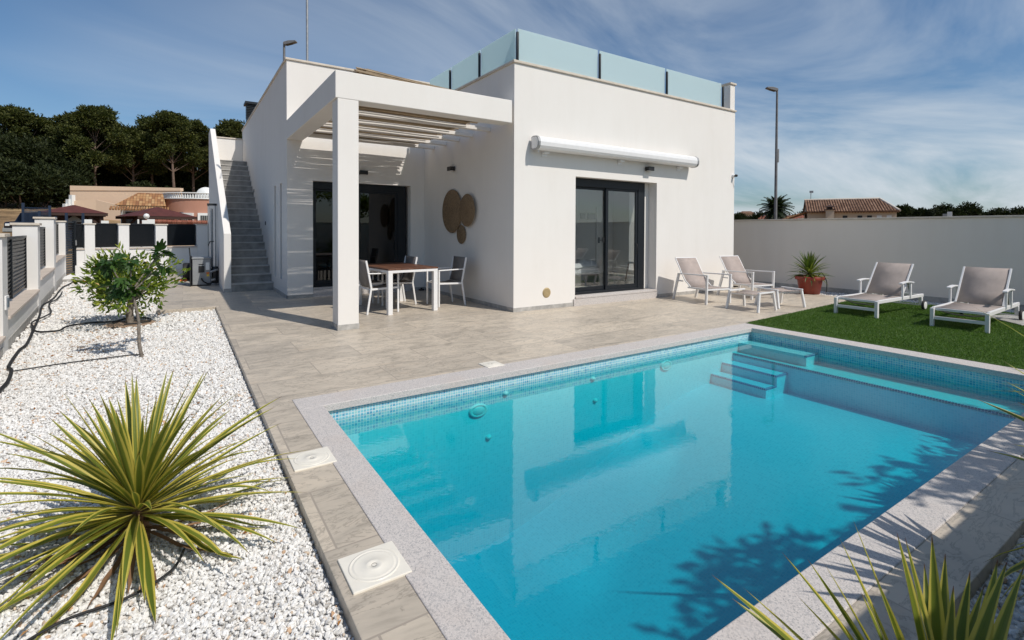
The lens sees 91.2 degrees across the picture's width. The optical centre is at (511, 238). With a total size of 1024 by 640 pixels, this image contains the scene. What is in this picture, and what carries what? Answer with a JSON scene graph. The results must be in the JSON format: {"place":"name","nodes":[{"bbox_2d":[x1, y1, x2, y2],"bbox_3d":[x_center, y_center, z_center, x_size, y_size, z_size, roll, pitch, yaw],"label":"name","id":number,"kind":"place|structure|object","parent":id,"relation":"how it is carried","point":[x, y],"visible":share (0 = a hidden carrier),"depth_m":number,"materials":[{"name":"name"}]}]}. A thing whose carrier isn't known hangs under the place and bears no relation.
{"place":"outdoors","nodes":[
{"label":"outdoors","id":0,"kind":"place"},
{"bbox_2d":[0,201,120,338],"bbox_3d":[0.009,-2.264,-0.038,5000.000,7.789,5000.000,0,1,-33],"label":"ground","id":1,"kind":"structure","parent":0,"point":[9,212],"depth_m":50.26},
{"bbox_2d":[0,103,32,143],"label":"pine tree","id":2,"kind":"object","parent":1,"relation":"on","point":[6,118],"visible":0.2,"depth_m":66.55,"materials":[{"name":"green plant"}]},
{"bbox_2d":[0,153,36,206],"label":"bush","id":3,"kind":"object","parent":1,"relation":"on","point":[3,203],"visible":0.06,"depth_m":55.38,"materials":[{"name":"green plant"}]},
{"bbox_2d":[0,128,51,166],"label":"pine tree","id":4,"kind":"object","parent":1,"relation":"on","point":[4,148],"visible":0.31,"depth_m":62.23,"materials":[{"name":"green plant"}]},
{"bbox_2d":[1,107,53,147],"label":"pine tree","id":5,"kind":"object","parent":1,"relation":"on","point":[25,120],"visible":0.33,"depth_m":67.02,"materials":[{"name":"green plant"}]},
{"bbox_2d":[0,217,66,358],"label":"boundary fence","id":6,"kind":"object","parent":1,"relation":"on","point":[33,257],"visible":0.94,"depth_m":9.26,"materials":[{"name":"paint"}]},
{"bbox_2d":[4,295,9,309],"bbox_3d":[-6.397,0.805,6.357,0.028,0.180,0.140,0,1,-33],"label":"wall switch","id":7,"kind":"object","parent":6,"relation":"attached to","point":[7,301],"depth_m":6.33,"materials":[{"name":"white plastic"}]},
{"bbox_2d":[66,221,76,273],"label":"metal gate","id":8,"kind":"structure","parent":6,"relation":"attached to","point":[73,250],"depth_m":16.42,"materials":[{"name":"metal"}]},
{"bbox_2d":[0,156,69,208],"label":"bush","id":9,"kind":"object","parent":1,"relation":"on","point":[26,182],"visible":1,"depth_m":54.80,"materials":[{"name":"green plant"}]},
{"bbox_2d":[4,132,73,166],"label":"pine tree","id":10,"kind":"object","parent":1,"relation":"on","point":[53,145],"visible":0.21,"depth_m":64.22,"materials":[{"name":"green plant"}]},
{"bbox_2d":[30,116,55,148],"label":"pine tree","id":11,"kind":"object","parent":1,"relation":"on","point":[34,131],"visible":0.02,"depth_m":69.55,"materials":[{"name":"green plant"}]},
{"bbox_2d":[6,160,85,206],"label":"bush","id":12,"kind":"object","parent":1,"relation":"on","point":[56,170],"visible":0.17,"depth_m":58.73,"materials":[{"name":"green plant"}]},
{"bbox_2d":[21,203,84,252],"bbox_3d":[-24.936,-0.426,26.944,3.278,3.039,0.846,0,1,-3],"label":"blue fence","id":13,"kind":"object","parent":1,"relation":"on","point":[38,213],"visible":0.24,"depth_m":27.17,"materials":[{"name":"metal"}]},
{"bbox_2d":[32,162,92,206],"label":"bush","id":14,"kind":"object","parent":1,"relation":"on","point":[59,200],"visible":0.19,"depth_m":59.79,"materials":[{"name":"green plant"}]},
{"bbox_2d":[37,144,99,185],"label":"bush","id":15,"kind":"object","parent":1,"relation":"on","point":[76,166],"visible":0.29,"depth_m":65.19,"materials":[{"name":"green plant"}]},
{"bbox_2d":[36,113,104,173],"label":"pine tree","id":16,"kind":"object","parent":1,"relation":"on","point":[58,118],"visible":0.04,"depth_m":68.97,"materials":[{"name":"green plant"}]},
{"bbox_2d":[51,215,99,233],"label":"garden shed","id":17,"kind":"structure","parent":1,"relation":"on","point":[78,219],"depth_m":29.78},
{"bbox_2d":[44,205,107,222],"bbox_3d":[-26.298,-0.613,30.134,3.100,2.857,2.900,-1,1,-41],"label":"gazebo","id":18,"kind":"object","parent":1,"relation":"on","point":[73,210],"visible":0.4,"depth_m":29.49,"materials":[{"name":"red"}]},
{"bbox_2d":[46,104,135,185],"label":"pine tree","id":19,"kind":"object","parent":1,"relation":"on","point":[92,121],"visible":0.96,"depth_m":67.62,"materials":[{"name":"green plant"}]},
{"bbox_2d":[90,166,105,185],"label":"bush","id":20,"kind":"object","parent":1,"relation":"on","point":[97,177],"visible":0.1,"depth_m":76.68,"materials":[{"name":"green plant"}]},
{"bbox_2d":[98,166,137,186],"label":"bush","id":21,"kind":"object","parent":1,"relation":"on","point":[115,179],"visible":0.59,"depth_m":75.59,"materials":[{"name":"green plant"}]},
{"bbox_2d":[84,213,154,247],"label":"garden wall","id":22,"kind":"structure","parent":1,"relation":"on","point":[148,221],"depth_m":25.64,"materials":[{"name":"white paint"}]},
{"bbox_2d":[62,186,182,220],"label":"house","id":23,"kind":"structure","parent":1,"relation":"on","point":[101,198],"depth_m":52.41,"materials":[{"name":"beige paint"}]},
{"bbox_2d":[103,123,170,181],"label":"pine tree","id":24,"kind":"object","parent":1,"relation":"on","point":[121,166],"visible":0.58,"depth_m":72.30,"materials":[{"name":"green plant"}]},
{"bbox_2d":[126,180,155,186],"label":"bush","id":25,"kind":"object","parent":1,"relation":"on","point":[141,184],"visible":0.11,"depth_m":67.19,"materials":[{"name":"green plant"}]},
{"bbox_2d":[75,223,207,273],"bbox_3d":[-12.839,0.338,18.635,0.460,1.825,5.220,1,1,42],"label":"boundary fence","id":26,"kind":"object","parent":1,"relation":"on","point":[139,238],"visible":0.61,"depth_m":18.05,"materials":[{"name":"paint"}]},
{"bbox_2d":[139,174,164,186],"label":"bush","id":27,"kind":"object","parent":1,"relation":"on","point":[158,181],"visible":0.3,"depth_m":79.96,"materials":[{"name":"green plant"}]},
{"bbox_2d":[115,207,197,223],"bbox_3d":[-21.931,-0.532,31.028,2.900,2.892,3.300,1,1,31],"label":"gazebo","id":28,"kind":"object","parent":1,"relation":"on","point":[157,213],"visible":0.49,"depth_m":30.45,"materials":[{"name":"red"}]},
{"bbox_2d":[132,114,184,184],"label":"pine tree","id":29,"kind":"object","parent":1,"relation":"on","point":[139,122],"visible":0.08,"depth_m":75.41,"materials":[{"name":"green plant"}]},
{"bbox_2d":[109,187,208,223],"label":"pink house","id":30,"kind":"structure","parent":1,"relation":"on","point":[196,206],"depth_m":46.37,"materials":[{"name":"white concrete"}]},
{"bbox_2d":[198,213,207,220],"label":"window","id":31,"kind":"structure","parent":30,"relation":"in","point":[201,216],"depth_m":46.53,"materials":[{"name":"white ceramic"}]},
{"bbox_2d":[130,110,208,187],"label":"pine tree","id":32,"kind":"object","parent":1,"relation":"on","point":[166,129],"visible":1,"depth_m":71.16,"materials":[{"name":"green plant"}]},
{"bbox_2d":[141,219,207,245],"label":"garden wall","id":33,"kind":"structure","parent":1,"relation":"on","point":[161,221],"depth_m":26.40,"materials":[{"name":"red ceramic"}]},
{"bbox_2d":[160,166,190,197],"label":"tree","id":34,"kind":"object","parent":1,"relation":"on","point":[181,176],"visible":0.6,"depth_m":79.34,"materials":[{"name":"green plant"}]},
{"bbox_2d":[156,118,210,195],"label":"pine tree","id":35,"kind":"object","parent":1,"relation":"on","point":[200,129],"visible":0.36,"depth_m":77.27,"materials":[{"name":"green plant"}]},
{"bbox_2d":[183,167,208,195],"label":"bush","id":36,"kind":"object","parent":1,"relation":"on","point":[201,181],"visible":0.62,"depth_m":78.92,"materials":[{"name":"green plant"}]},
{"bbox_2d":[182,135,216,174],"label":"pine tree","id":37,"kind":"object","parent":1,"relation":"on","point":[188,173],"visible":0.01,"depth_m":81.02,"materials":[{"name":"green plant"}]},
{"bbox_2d":[198,119,245,170],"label":"pine tree","id":38,"kind":"object","parent":1,"relation":"on","point":[231,128],"visible":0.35,"depth_m":76.92,"materials":[{"name":"green plant"}]},
{"bbox_2d":[283,40,296,59],"bbox_3d":[-14.131,-5.981,31.904,0.908,13.160,0.300,0,1,0],"label":"street lamp","id":39,"kind":"object","parent":1,"relation":"on","point":[288,42],"visible":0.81,"depth_m":31.72,"materials":[{"name":"metal"}]},
{"bbox_2d":[734,212,750,219],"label":"broad tree","id":40,"kind":"object","parent":1,"relation":"on","point":[739,216],"visible":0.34,"depth_m":90.47,"materials":[{"name":"green plant"}]},
{"bbox_2d":[740,211,753,216],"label":"cream house","id":41,"kind":"structure","parent":1,"relation":"on","point":[746,213],"depth_m":106.98,"materials":[{"name":"brown ceramic"}]},
{"bbox_2d":[751,210,766,219],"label":"broad tree","id":42,"kind":"object","parent":1,"relation":"on","point":[755,217],"visible":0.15,"depth_m":89.21,"materials":[{"name":"green plant"}]},
{"bbox_2d":[765,87,778,218],"bbox_3d":[17.573,-4.562,33.933,0.904,11.360,0.300,0,1,0],"label":"street lamp","id":43,"kind":"object","parent":1,"relation":"on","point":[773,89],"visible":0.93,"depth_m":33.85,"materials":[{"name":"metal"}]},
{"bbox_2d":[757,194,794,218],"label":"palm tree","id":44,"kind":"object","parent":1,"relation":"on","point":[781,209],"visible":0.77,"depth_m":71.82,"materials":[{"name":"green plant"}]},
{"bbox_2d":[784,191,900,218],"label":"tiled house","id":45,"kind":"structure","parent":1,"relation":"on","point":[875,207],"depth_m":45.32,"materials":[{"name":"brown ceramic"}]},
{"bbox_2d":[733,215,1023,310],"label":"garden wall","id":46,"kind":"structure","parent":1,"relation":"on","point":[939,252],"depth_m":11.61,"materials":[{"name":"white paint"}]},
{"bbox_2d":[896,203,931,216],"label":"broad tree","id":47,"kind":"object","parent":1,"relation":"on","point":[907,210],"visible":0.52,"depth_m":83.55,"materials":[{"name":"green plant"}]},
{"bbox_2d":[929,201,983,216],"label":"broad tree","id":48,"kind":"object","parent":1,"relation":"on","point":[968,209],"visible":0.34,"depth_m":78.43,"materials":[{"name":"green plant"}]},
{"bbox_2d":[986,205,1023,215],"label":"broad tree","id":49,"kind":"object","parent":1,"relation":"on","point":[1015,210],"visible":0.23,"depth_m":77.89,"materials":[{"name":"green plant"}]},
{"bbox_2d":[0,273,1023,639],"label":"gravel","id":50,"kind":"structure","parent":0,"point":[212,355],"depth_m":2.88,"materials":[{"name":"white gravel"}]},
{"bbox_2d":[30,291,62,327],"bbox_3d":[-9.018,1.306,9.836,0.164,0.033,5.525,-1,1,-38],"label":"irrigation hose","id":51,"kind":"object","parent":50,"relation":"on","point":[31,323],"visible":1,"depth_m":8.94,"materials":[{"name":"black rubber"}]},
{"bbox_2d":[0,276,92,392],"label":"irrigation hose","id":52,"kind":"object","parent":50,"relation":"on","point":[9,377],"visible":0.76,"depth_m":6.30,"materials":[{"name":"black rubber"}]},
{"bbox_2d":[14,354,143,371],"bbox_3d":[-4.981,1.421,5.819,1.147,0.018,0.107,-1,1,-41],"label":"irrigation hose","id":53,"kind":"object","parent":50,"relation":"on","point":[75,361],"visible":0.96,"depth_m":5.81,"materials":[{"name":"black rubber"}]},
{"bbox_2d":[31,317,151,332],"bbox_3d":[-6.597,1.354,7.942,1.459,0.035,0.656,-1,1,-45],"label":"irrigation hose","id":54,"kind":"object","parent":50,"relation":"on","point":[61,329],"visible":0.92,"depth_m":8.02,"materials":[{"name":"black rubber"}]},
{"bbox_2d":[27,548,184,639],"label":"irrigation hose","id":55,"kind":"object","parent":50,"relation":"on","point":[102,606],"visible":0.91,"depth_m":2.03,"materials":[{"name":"black rubber"}]},
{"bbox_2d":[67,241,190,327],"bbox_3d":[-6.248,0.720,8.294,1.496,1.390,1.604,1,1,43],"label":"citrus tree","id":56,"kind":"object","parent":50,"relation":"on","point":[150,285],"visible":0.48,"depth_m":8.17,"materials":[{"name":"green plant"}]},
{"bbox_2d":[91,239,176,357],"bbox_3d":[-4.567,0.728,6.126,0.505,1.466,0.888,1,1,37],"label":"fig sapling","id":57,"kind":"object","parent":50,"relation":"on","point":[125,291],"visible":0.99,"depth_m":6.04,"materials":[{"name":"green plant"}]},
{"bbox_2d":[0,369,314,639],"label":"strap leaved plant","id":58,"kind":"object","parent":50,"relation":"on","point":[133,475],"visible":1,"depth_m":2.38,"materials":[{"name":"green plant"}]},
{"bbox_2d":[715,523,1023,639],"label":"strap leaved plant","id":59,"kind":"object","parent":50,"relation":"on","point":[933,609],"visible":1,"depth_m":1.38,"materials":[{"name":"green plant"}]},
{"bbox_2d":[974,307,1023,392],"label":"strap leaved plant","id":60,"kind":"object","parent":50,"relation":"on","point":[1017,332],"visible":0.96,"depth_m":3.01,"materials":[{"name":"green plant"}]},
{"bbox_2d":[980,363,1023,600],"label":"strap leaved plant","id":61,"kind":"object","parent":50,"relation":"on","point":[1016,567],"visible":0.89,"depth_m":2.05,"materials":[{"name":"green plant"}]},
{"bbox_2d":[0,0,1023,214],"label":"sky","id":62,"kind":"structure","parent":0,"point":[917,103],"materials":[{"name":"blue"}]},
{"bbox_2d":[157,269,1023,639],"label":"terrace","id":63,"kind":"structure","parent":0,"point":[285,351],"depth_m":5.74,"materials":[{"name":"tile"}]},
{"bbox_2d":[178,263,189,281],"bbox_3d":[-8.952,0.905,13.643,0.352,0.507,0.500,0,1,-33],"label":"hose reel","id":64,"kind":"object","parent":63,"relation":"on","point":[187,274],"visible":0.58,"depth_m":13.52,"materials":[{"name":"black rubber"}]},
{"bbox_2d":[189,248,218,286],"bbox_3d":[-8.250,0.727,13.451,0.672,1.021,0.557,0,1,-29],"label":"pump cabinet","id":65,"kind":"object","parent":63,"relation":"on","point":[200,273],"visible":0.99,"depth_m":13.25,"materials":[{"name":"grey metal"}]},
{"bbox_2d":[207,203,216,266],"bbox_3d":[-8.266,0.126,13.832,0.230,2.210,0.112,0,1,-33],"label":"service conduit","id":66,"kind":"object","parent":63,"relation":"on","point":[211,217],"visible":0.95,"depth_m":13.81,"materials":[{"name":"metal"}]},
{"bbox_2d":[210,266,218,282],"bbox_3d":[-7.990,0.963,13.466,0.229,0.450,0.254,0,1,-33],"label":"pool pump","id":67,"kind":"object","parent":63,"relation":"on","point":[214,273],"visible":0.98,"depth_m":13.43,"materials":[{"name":"black plastic"}]},
{"bbox_2d":[209,129,272,291],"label":"staircase","id":68,"kind":"structure","parent":63,"relation":"on","point":[242,262],"depth_m":14.13,"materials":[{"name":"grey tile"}]},
{"bbox_2d":[287,447,336,471],"bbox_3d":[-1.308,1.446,3.277,0.256,0.039,0.256,0,1,-33],"label":"skimmer lid","id":69,"kind":"object","parent":63,"relation":"on","point":[309,459],"visible":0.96,"depth_m":3.25,"materials":[{"name":"beige plastic"}]},
{"bbox_2d":[359,270,382,305],"bbox_3d":[-2.957,0.840,9.946,0.633,0.962,0.574,0,1,-35],"label":"dining chair","id":70,"kind":"object","parent":63,"relation":"on","point":[373,282],"visible":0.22,"depth_m":9.90,"materials":[{"name":"grey metal"}]},
{"bbox_2d":[337,541,411,595],"bbox_3d":[-0.614,1.466,2.233,0.256,0.039,0.256,0,1,-33],"label":"skimmer lid","id":71,"kind":"object","parent":63,"relation":"on","point":[370,568],"visible":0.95,"depth_m":2.21,"materials":[{"name":"beige plastic"}]},
{"bbox_2d":[359,260,398,314],"bbox_3d":[-2.490,0.854,9.236,0.633,0.962,0.574,0,1,-36],"label":"dining chair","id":72,"kind":"object","parent":63,"relation":"on","point":[364,277],"visible":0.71,"depth_m":9.07,"materials":[{"name":"white metal"}]},
{"bbox_2d":[377,256,417,303],"bbox_3d":[-2.326,0.838,10.184,0.633,0.962,0.574,0,1,-35],"label":"dining chair","id":73,"kind":"object","parent":63,"relation":"on","point":[406,276],"visible":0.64,"depth_m":10.23,"materials":[{"name":"white metal"}]},
{"bbox_2d":[359,262,437,314],"bbox_3d":[-2.250,0.918,9.708,0.990,0.815,1.570,-1,1,-37],"label":"dining table","id":74,"kind":"object","parent":63,"relation":"on","point":[390,269],"visible":0.75,"depth_m":9.34,"materials":[{"name":"white metal"}]},
{"bbox_2d":[287,70,511,330],"bbox_3d":[-2.401,-0.595,9.977,3.176,3.872,4.109,0,1,-33],"label":"pergola","id":75,"kind":"object","parent":63,"relation":"on","point":[337,98],"visible":0.98,"depth_m":7.79,"materials":[{"name":"paint"}]},
{"bbox_2d":[313,67,478,143],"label":"pergola slats","id":76,"kind":"object","parent":75,"relation":"on","point":[364,71],"visible":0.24,"depth_m":9.19,"materials":[{"name":"white metal"}]},
{"bbox_2d":[426,256,466,306],"bbox_3d":[-1.327,0.843,10.159,0.633,0.962,0.574,0,1,-34],"label":"dining chair","id":77,"kind":"object","parent":63,"relation":"on","point":[457,268],"visible":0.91,"depth_m":10.21,"materials":[{"name":"grey fabric"}]},
{"bbox_2d":[241,57,736,311],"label":"house","id":78,"kind":"structure","parent":63,"relation":"on","point":[531,236],"depth_m":11.19,"materials":[{"name":"white paint"}]},
{"bbox_2d":[306,0,307,60],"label":"antenna mast","id":79,"kind":"object","parent":78,"relation":"on","point":[306,30],"visible":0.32,"depth_m":12.07,"materials":[{"name":"metal"}]},
{"bbox_2d":[313,181,405,286],"bbox_3d":[-3.585,-0.110,11.893,2.227,2.378,0.143,0,1,-33],"label":"sliding door","id":80,"kind":"structure","parent":78,"relation":"in","point":[382,208],"depth_m":12.00,"materials":[{"name":"glass"}]},
{"bbox_2d":[359,170,367,174],"bbox_3d":[-3.450,-1.541,11.651,0.180,0.092,0.130,0,1,-33],"label":"wall lamp","id":81,"kind":"object","parent":78,"relation":"attached to","point":[363,172],"visible":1,"depth_m":11.61,"materials":[{"name":"black plastic"}]},
{"bbox_2d":[442,189,460,232],"bbox_3d":[-1.340,-0.621,11.192,0.024,0.970,0.970,0,26,-33],"label":"woven disc","id":82,"kind":"object","parent":78,"relation":"attached to","point":[450,211],"visible":1,"depth_m":11.18,"materials":[{"name":"brown wicker"}]},
{"bbox_2d":[457,225,465,243],"bbox_3d":[-1.095,-0.099,10.851,0.024,0.410,0.410,0,36,-33],"label":"woven disc","id":83,"kind":"object","parent":78,"relation":"attached to","point":[461,234],"visible":1,"depth_m":10.82,"materials":[{"name":"brown wicker"}]},
{"bbox_2d":[459,194,474,226],"bbox_3d":[-0.942,-0.605,10.532,0.024,0.690,0.690,0,22,-33],"label":"woven disc","id":84,"kind":"object","parent":78,"relation":"attached to","point":[467,210],"visible":1,"depth_m":10.50,"materials":[{"name":"brown wicker"}]},
{"bbox_2d":[430,29,723,106],"bbox_3d":[1.698,-3.595,10.907,7.396,0.622,3.341,0,1,-2],"label":"glass balustrade","id":85,"kind":"object","parent":78,"relation":"on","point":[531,47],"visible":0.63,"depth_m":10.49,"materials":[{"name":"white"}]},
{"bbox_2d":[575,259,598,285],"bbox_3d":[0.603,0.811,12.265,2.680,0.608,1.680,0,1,-33],"label":"bed","id":86,"kind":"object","parent":78,"relation":"on","point":[586,271],"visible":0.2,"depth_m":12.10,"materials":[{"name":"fabric"}]},
{"bbox_2d":[596,207,612,272],"bbox_3d":[2.920,0.030,15.759,0.700,2.070,0.085,0,1,-33],"label":"bedroom door","id":87,"kind":"structure","parent":78,"relation":"in","point":[599,210],"depth_m":15.71,"materials":[{"name":"grey glass"}]},
{"bbox_2d":[575,178,644,294],"bbox_3d":[2.064,-0.058,10.751,2.184,2.390,0.143,0,1,-33],"label":"sliding door","id":88,"kind":"structure","parent":78,"relation":"in","point":[581,183],"depth_m":10.94,"materials":[{"name":"metal"}]},
{"bbox_2d":[531,135,698,170],"bbox_3d":[2.343,-1.744,10.494,4.644,0.350,0.281,0,1,-33],"label":"awning","id":89,"kind":"object","parent":78,"relation":"attached to","point":[546,145],"visible":1,"depth_m":10.12,"materials":[{"name":"metal"}]},
{"bbox_2d":[478,361,503,367],"bbox_3d":[-0.229,1.411,5.600,0.216,0.039,0.216,0,1,-33],"label":"skimmer lid","id":90,"kind":"object","parent":63,"relation":"on","point":[490,364],"visible":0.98,"depth_m":5.57,"materials":[{"name":"beige plastic"}]},
{"bbox_2d":[292,323,1023,639],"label":"swimming pool","id":91,"kind":"structure","parent":63,"relation":"in","point":[650,489],"depth_m":5.05,"materials":[{"name":"blue liquid"}]},
{"bbox_2d":[672,257,731,304],"bbox_3d":[4.075,0.878,10.808,0.680,0.926,1.041,0,1,-23],"label":"lounge chair","id":92,"kind":"object","parent":63,"relation":"on","point":[693,275],"visible":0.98,"depth_m":10.96,"materials":[{"name":"beige fabric"}]},
{"bbox_2d":[717,255,774,299],"bbox_3d":[5.386,0.870,11.599,0.680,0.926,1.041,0,1,-23],"label":"lounge chair","id":93,"kind":"object","parent":63,"relation":"on","point":[733,266],"visible":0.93,"depth_m":11.75,"materials":[{"name":"beige fabric"}]},
{"bbox_2d":[725,288,776,312],"bbox_3d":[4.605,1.176,9.662,0.643,0.368,0.676,0,1,-33],"label":"footstool","id":94,"kind":"object","parent":63,"relation":"on","point":[744,292],"visible":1,"depth_m":9.62,"materials":[{"name":"beige fabric"}]},
{"bbox_2d":[754,286,805,308],"bbox_3d":[5.409,1.171,10.131,0.676,0.368,0.642,0,1,-16],"label":"footstool","id":95,"kind":"object","parent":63,"relation":"on","point":[781,290],"visible":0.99,"depth_m":10.01,"materials":[{"name":"white metal"}]},
{"bbox_2d":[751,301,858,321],"bbox_3d":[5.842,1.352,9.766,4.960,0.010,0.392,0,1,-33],"label":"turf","id":96,"kind":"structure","parent":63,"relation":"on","point":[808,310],"depth_m":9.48,"materials":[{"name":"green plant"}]},
{"bbox_2d":[795,275,824,294],"bbox_3d":[7.225,1.114,12.175,0.636,0.420,0.636,0,1,-33],"label":"flower pot","id":97,"kind":"object","parent":63,"relation":"on","point":[807,287],"visible":0.91,"depth_m":11.97,"materials":[{"name":"ceramic"}]},
{"bbox_2d":[788,251,833,284],"bbox_3d":[7.204,0.724,12.154,0.977,0.924,1.083,0,1,-10],"label":"potted yucca","id":98,"kind":"object","parent":97,"relation":"in","point":[809,261],"visible":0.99,"depth_m":12.11,"materials":[{"name":"green plant"}]},
{"bbox_2d":[747,303,1023,369],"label":"turf","id":99,"kind":"structure","parent":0,"point":[914,347],"depth_m":7.31,"materials":[{"name":"green plant"}]},
{"bbox_2d":[834,262,926,318],"bbox_3d":[6.940,0.918,9.448,1.990,0.903,0.812,0,1,-32],"label":"sun lounger","id":100,"kind":"object","parent":99,"relation":"on","point":[885,280],"visible":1,"depth_m":9.51,"materials":[{"name":"beige fabric"}]},
{"bbox_2d":[930,266,1023,332],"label":"sun lounger","id":101,"kind":"object","parent":99,"relation":"on","point":[978,286],"visible":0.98,"depth_m":8.33,"materials":[{"name":"metal"}]},
{"bbox_2d":[990,315,1023,325],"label":"paving slab","id":102,"kind":"structure","parent":99,"relation":"on","point":[1012,320],"depth_m":8.58,"materials":[{"name":"stone"}]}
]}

